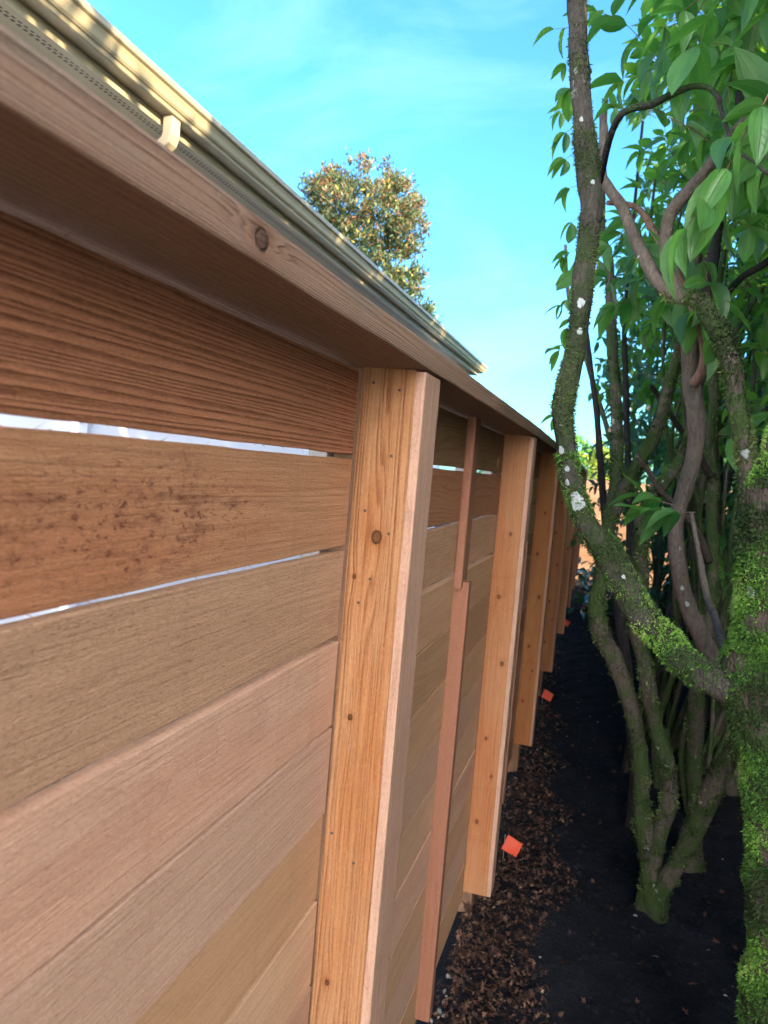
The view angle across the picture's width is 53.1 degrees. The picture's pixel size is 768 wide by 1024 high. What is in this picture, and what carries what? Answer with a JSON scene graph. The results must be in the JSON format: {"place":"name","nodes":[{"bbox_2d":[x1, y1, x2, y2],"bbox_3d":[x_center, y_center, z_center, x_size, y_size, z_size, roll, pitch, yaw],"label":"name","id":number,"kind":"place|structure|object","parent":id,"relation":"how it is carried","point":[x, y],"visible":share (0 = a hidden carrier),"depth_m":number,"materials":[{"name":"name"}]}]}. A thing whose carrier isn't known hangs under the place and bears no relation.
{"place":"outdoors","nodes":[
{"label":"outdoors","id":0,"kind":"place"},
{"bbox_2d":[0,0,487,623],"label":"house","id":1,"kind":"structure","parent":0,"point":[90,48],"depth_m":4.23,"materials":[{"name":"white"}]},
{"bbox_2d":[7,516,746,1023],"bbox_3d":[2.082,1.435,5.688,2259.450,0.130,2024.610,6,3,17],"label":"ground","id":2,"kind":"structure","parent":0,"point":[591,974],"depth_m":2.95,"materials":[{"name":"soil"}]},
{"bbox_2d":[0,23,587,1023],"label":"cedar fence","id":3,"kind":"object","parent":2,"relation":"on","point":[300,825],"visible":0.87,"depth_m":0.81,"materials":[{"name":"brown wood"}]},
{"bbox_2d":[297,145,444,326],"bbox_3d":[-0.638,-3.892,17.841,3.301,8.898,3.060,3,4,-26],"label":"photinia tree","id":4,"kind":"object","parent":2,"relation":"on","point":[344,222],"visible":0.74,"depth_m":17.22,"materials":[{"name":"green plant"}]},
{"bbox_2d":[429,634,582,1023],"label":"leaf litter","id":5,"kind":"object","parent":2,"relation":"on","point":[462,953],"visible":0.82,"depth_m":2.69,"materials":[{"name":"brown plant"}]},
{"bbox_2d":[501,834,522,856],"bbox_3d":[0.515,1.375,3.105,0.084,0.136,0.019,5,3,9],"label":"marker flag","id":6,"kind":"object","parent":5,"relation":"on","point":[511,845],"visible":0.91,"depth_m":3.10,"materials":[{"name":"plastic"}]},
{"bbox_2d":[541,689,553,701],"bbox_3d":[1.164,1.333,5.486,0.086,0.136,0.019,6,3,17],"label":"marker flag","id":7,"kind":"object","parent":2,"relation":"on","point":[547,695],"visible":0.91,"depth_m":5.48,"materials":[{"name":"plastic"}]},
{"bbox_2d":[430,659,732,1022],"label":"pebbles","id":8,"kind":"object","parent":2,"relation":"on","point":[438,1009],"visible":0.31,"depth_m":2.33,"materials":[{"name":"stone"}]},
{"bbox_2d":[574,557,594,586],"bbox_3d":[3.188,0.987,11.820,1.146,0.529,1.387,5,3,0],"label":"plant","id":9,"kind":"object","parent":2,"relation":"on","point":[585,570],"visible":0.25,"depth_m":11.79,"materials":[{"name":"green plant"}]},
{"bbox_2d":[566,580,614,619],"bbox_3d":[2.562,1.050,9.337,1.233,0.552,1.313,3,4,-24],"label":"plant","id":10,"kind":"object","parent":2,"relation":"on","point":[583,599],"visible":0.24,"depth_m":9.22,"materials":[{"name":"green plant"}]},
{"bbox_2d":[579,436,623,514],"bbox_3d":[3.802,-0.088,13.673,0.923,2.552,0.857,6,3,17],"label":"yellow shrub","id":11,"kind":"object","parent":2,"relation":"on","point":[594,463],"visible":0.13,"depth_m":13.61,"materials":[{"name":"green plant"}]},
{"bbox_2d":[555,431,652,483],"bbox_3d":[6.491,-0.886,24.201,4.314,3.364,2.903,6,3,17],"label":"distant tree","id":12,"kind":"object","parent":2,"relation":"on","point":[583,443],"visible":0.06,"depth_m":23.79,"materials":[{"name":"green plant"}]},
{"bbox_2d":[483,609,743,1021],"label":"scattered leaves","id":13,"kind":"object","parent":2,"relation":"on","point":[612,909],"visible":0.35,"depth_m":2.89,"materials":[{"name":"brown plant"}]},
{"bbox_2d":[575,569,660,597],"bbox_3d":[3.271,1.048,10.779,2.090,0.608,2.525,5,3,-5],"label":"plant","id":14,"kind":"object","parent":2,"relation":"on","point":[581,577],"visible":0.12,"depth_m":10.86,"materials":[{"name":"green plant"}]},
{"bbox_2d":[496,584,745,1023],"bbox_3d":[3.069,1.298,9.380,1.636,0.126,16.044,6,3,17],"label":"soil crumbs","id":15,"kind":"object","parent":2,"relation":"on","point":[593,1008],"visible":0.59,"depth_m":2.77,"materials":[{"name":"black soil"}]},
{"bbox_2d":[533,0,767,662],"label":"viburnum tree","id":16,"kind":"object","parent":2,"relation":"on","point":[694,376],"visible":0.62,"depth_m":2.15,"materials":[{"name":"green plant"}]},
{"bbox_2d":[575,479,731,587],"bbox_3d":[5.507,0.508,11.983,5.000,1.750,0.118,6,3,17],"label":"end fence","id":17,"kind":"object","parent":2,"relation":"on","point":[622,529],"depth_m":12.53,"materials":[{"name":"brown wood"}]},
{"bbox_2d":[548,0,767,1023],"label":"viburnum tree","id":18,"kind":"object","parent":2,"relation":"on","point":[734,679],"visible":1,"depth_m":1.31,"materials":[{"name":"green plant"}]},
{"bbox_2d":[556,0,767,518],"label":"viburnum tree","id":19,"kind":"object","parent":2,"relation":"on","point":[721,347],"visible":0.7,"depth_m":1.82,"materials":[{"name":"green plant"}]},
{"bbox_2d":[564,148,765,663],"bbox_3d":[2.653,-1.097,6.845,2.169,5.111,1.801,6,3,17],"label":"viburnum tree","id":20,"kind":"object","parent":2,"relation":"on","point":[607,435],"visible":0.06,"depth_m":6.79,"materials":[{"name":"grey plant"}]},
{"bbox_2d":[606,239,738,607],"bbox_3d":[3.490,-0.987,8.780,1.893,4.808,1.471,6,3,17],"label":"viburnum tree","id":21,"kind":"object","parent":2,"relation":"on","point":[651,565],"visible":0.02,"depth_m":8.91,"materials":[{"name":"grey plant"}]},
{"bbox_2d":[586,14,767,830],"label":"viburnum tree","id":22,"kind":"object","parent":2,"relation":"on","point":[622,635],"visible":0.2,"depth_m":3.59,"materials":[{"name":"green plant"}]},
{"bbox_2d":[587,0,767,924],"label":"viburnum tree","id":23,"kind":"object","parent":2,"relation":"on","point":[658,882],"visible":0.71,"depth_m":2.78,"materials":[{"name":"green plant"}]},
{"bbox_2d":[591,101,767,736],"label":"viburnum tree","id":24,"kind":"object","parent":2,"relation":"on","point":[635,404],"visible":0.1,"depth_m":5.12,"materials":[{"name":"green plant"}]},
{"bbox_2d":[634,406,732,508],"bbox_3d":[6.849,-0.537,16.702,3.760,3.605,3.030,6,3,17],"label":"distant tree","id":25,"kind":"object","parent":2,"relation":"on","point":[669,425],"visible":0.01,"depth_m":16.70,"materials":[{"name":"green plant"}]},
{"bbox_2d":[600,17,767,796],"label":"viburnum tree","id":26,"kind":"object","parent":2,"relation":"on","point":[732,783],"visible":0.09,"depth_m":4.26,"materials":[{"name":"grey plant"}]},
{"bbox_2d":[618,13,767,873],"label":"viburnum tree","id":27,"kind":"object","parent":2,"relation":"on","point":[694,723],"visible":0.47,"depth_m":3.06,"materials":[{"name":"grey plant"}]},
{"bbox_2d":[621,219,767,772],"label":"viburnum tree","id":28,"kind":"object","parent":2,"relation":"on","point":[658,669],"visible":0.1,"depth_m":4.23,"materials":[{"name":"green plant"}]},
{"bbox_2d":[622,165,767,603],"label":"viburnum tree","id":29,"kind":"object","parent":2,"relation":"on","point":[623,510],"depth_m":7.68,"materials":[{"name":"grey plant"}]},
{"bbox_2d":[649,380,763,752],"bbox_3d":[2.241,-0.051,4.646,1.182,3.210,1.244,2,5,-45],"label":"viburnum tree","id":30,"kind":"object","parent":2,"relation":"on","point":[676,731],"visible":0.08,"depth_m":4.80,"materials":[{"name":"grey plant"}]},
{"bbox_2d":[649,220,765,628],"bbox_3d":[3.192,-0.888,5.634,2.289,4.931,2.156,6,3,17],"label":"viburnum tree","id":31,"kind":"object","parent":2,"relation":"on","point":[653,595],"visible":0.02,"depth_m":6.22,"materials":[{"name":"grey plant"}]},
{"bbox_2d":[649,179,767,813],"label":"viburnum tree","id":32,"kind":"object","parent":2,"relation":"on","point":[696,583],"visible":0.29,"depth_m":3.59,"materials":[{"name":"grey plant"}]},
{"bbox_2d":[651,273,767,791],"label":"viburnum tree","id":33,"kind":"object","parent":2,"relation":"on","point":[656,775],"visible":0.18,"depth_m":3.82,"materials":[{"name":"grey plant"}]},
{"bbox_2d":[669,405,766,772],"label":"viburnum tree","id":34,"kind":"object","parent":2,"relation":"on","point":[714,748],"visible":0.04,"depth_m":4.45,"materials":[{"name":"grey plant"}]},
{"bbox_2d":[731,291,767,488],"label":"hedge shrub","id":35,"kind":"object","parent":2,"relation":"on","point":[758,367],"depth_m":9.03,"materials":[{"name":"green plant"}]},
{"bbox_2d":[86,0,761,482],"label":"sky","id":36,"kind":"structure","parent":0,"point":[458,94],"materials":[{"name":"blue"}]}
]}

